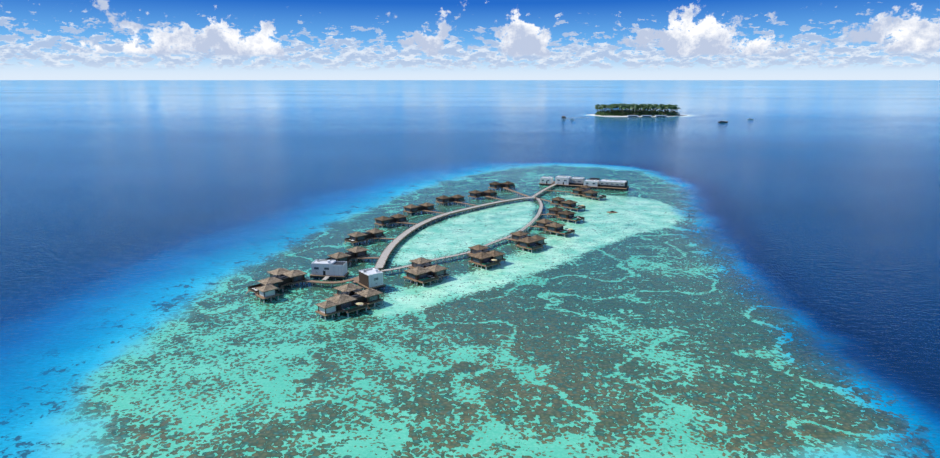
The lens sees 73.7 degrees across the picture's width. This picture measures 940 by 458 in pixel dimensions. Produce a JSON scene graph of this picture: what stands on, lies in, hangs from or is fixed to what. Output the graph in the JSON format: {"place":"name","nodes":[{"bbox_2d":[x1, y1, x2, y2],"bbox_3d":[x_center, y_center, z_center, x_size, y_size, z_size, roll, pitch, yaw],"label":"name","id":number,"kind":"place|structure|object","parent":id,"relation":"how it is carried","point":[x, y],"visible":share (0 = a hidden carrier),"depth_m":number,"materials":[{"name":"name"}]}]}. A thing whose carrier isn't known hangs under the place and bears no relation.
{"place":"outdoors","nodes":[
{"label":"outdoors","id":0,"kind":"place"},
{"bbox_2d":[0,80,939,457],"bbox_3d":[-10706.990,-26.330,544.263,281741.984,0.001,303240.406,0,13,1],"label":"sea","id":1,"kind":"structure","parent":0,"point":[764,282],"depth_m":337.64,"materials":[{"name":"liquid"}]},
{"bbox_2d":[245,268,308,302],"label":"villa","id":2,"kind":"object","parent":1,"relation":"in","point":[278,279],"visible":0.94,"depth_m":304.50,"materials":[{"name":"brown wood"}]},
{"bbox_2d":[310,259,348,279],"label":"service block","id":3,"kind":"structure","parent":1,"relation":"on","point":[327,269],"depth_m":323.12,"materials":[{"name":"white paint"}]},
{"bbox_2d":[301,269,379,286],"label":"villa link walks","id":4,"kind":"structure","parent":1,"relation":"in","point":[356,279],"depth_m":313.31,"materials":[{"name":"brown wood"}]},
{"bbox_2d":[315,283,383,319],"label":"villa","id":5,"kind":"object","parent":1,"relation":"in","point":[348,298],"visible":0.96,"depth_m":278.65,"materials":[{"name":"brown wood"}]},
{"bbox_2d":[323,246,378,264],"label":"villa","id":6,"kind":"object","parent":1,"relation":"in","point":[356,253],"visible":0.75,"depth_m":353.94,"materials":[{"name":"brown wood"}]},
{"bbox_2d":[343,228,394,245],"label":"villa","id":7,"kind":"object","parent":1,"relation":"in","point":[367,235],"visible":0.94,"depth_m":396.52,"materials":[{"name":"brown wood"}]},
{"bbox_2d":[358,268,385,289],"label":"service block","id":8,"kind":"structure","parent":1,"relation":"in","point":[369,278],"depth_m":306.66,"materials":[{"name":"white paint"}]},
{"bbox_2d":[374,214,416,227],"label":"villa","id":9,"kind":"object","parent":1,"relation":"in","point":[382,221],"visible":0.96,"depth_m":441.02,"materials":[{"name":"brown wood"}]},
{"bbox_2d":[403,202,446,216],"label":"villa","id":10,"kind":"object","parent":1,"relation":"in","point":[426,207],"visible":0.85,"depth_m":482.66,"materials":[{"name":"brown wood"}]},
{"bbox_2d":[403,257,448,286],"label":"villa","id":11,"kind":"object","parent":1,"relation":"in","point":[422,270],"visible":1,"depth_m":320.38,"materials":[{"name":"brown wood"}]},
{"bbox_2d":[435,194,475,206],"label":"villa","id":12,"kind":"object","parent":1,"relation":"in","point":[457,199],"visible":0.94,"depth_m":518.37,"materials":[{"name":"brown wood"}]},
{"bbox_2d":[374,183,556,273],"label":"jetties","id":13,"kind":"object","parent":1,"relation":"in","point":[386,253],"visible":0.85,"depth_m":422.00,"materials":[{"name":"grey wood"}]},
{"bbox_2d":[468,189,503,200],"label":"villa","id":14,"kind":"object","parent":1,"relation":"in","point":[489,193],"visible":0.98,"depth_m":543.18,"materials":[{"name":"brown wood"}]},
{"bbox_2d":[467,244,505,269],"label":"villa","id":15,"kind":"object","parent":1,"relation":"in","point":[480,255],"visible":0.96,"depth_m":347.63,"materials":[{"name":"brown wood"}]},
{"bbox_2d":[488,181,528,196],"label":"villa","id":16,"kind":"object","parent":1,"relation":"in","point":[507,185],"visible":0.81,"depth_m":586.84,"materials":[{"name":"brown wood"}]},
{"bbox_2d":[505,231,546,252],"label":"villa","id":17,"kind":"object","parent":1,"relation":"in","point":[522,240],"visible":0.96,"depth_m":381.55,"materials":[{"name":"brown wood"}]},
{"bbox_2d":[529,218,574,236],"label":"villa","id":18,"kind":"object","parent":1,"relation":"in","point":[549,226],"visible":0.9,"depth_m":419.74,"materials":[{"name":"brown wood"}]},
{"bbox_2d":[535,197,585,211],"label":"villa","id":19,"kind":"object","parent":1,"relation":"in","point":[568,204],"visible":0.79,"depth_m":499.00,"materials":[{"name":"brown wood"}]},
{"bbox_2d":[540,207,584,223],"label":"villa","id":20,"kind":"object","parent":1,"relation":"in","point":[567,215],"visible":0.92,"depth_m":458.51,"materials":[{"name":"brown wood"}]},
{"bbox_2d":[545,185,605,199],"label":"villa","id":21,"kind":"object","parent":1,"relation":"in","point":[586,191],"visible":0.96,"depth_m":551.38,"materials":[{"name":"brown wood"}]},
{"bbox_2d":[539,175,628,190],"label":"white building","id":22,"kind":"structure","parent":1,"relation":"on","point":[570,182],"depth_m":599.28,"materials":[{"name":"white paint"}]},
{"bbox_2d":[589,114,687,116],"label":"beach","id":23,"kind":"structure","parent":1,"relation":"on","point":[626,116],"depth_m":1757.36,"materials":[{"name":"beige sand"}]},
{"bbox_2d":[595,103,680,115],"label":"trees","id":24,"kind":"object","parent":23,"relation":"on","point":[624,110],"visible":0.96,"depth_m":1778.72,"materials":[{"name":"green plant"}]},
{"bbox_2d":[627,115,666,117],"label":"island pavilions","id":25,"kind":"object","parent":1,"relation":"on","point":[649,116],"visible":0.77,"depth_m":1699.87,"materials":[{"name":"white wood"}]},
{"bbox_2d":[0,0,939,79],"label":"sky","id":26,"kind":"structure","parent":0,"point":[40,39],"materials":[{"name":"blue"}]},
{"bbox_2d":[576,114,698,117],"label":"shallow water","id":27,"kind":"structure","parent":0,"point":[689,115],"depth_m":1759.55,"materials":[{"name":"teal liquid"}]}
]}

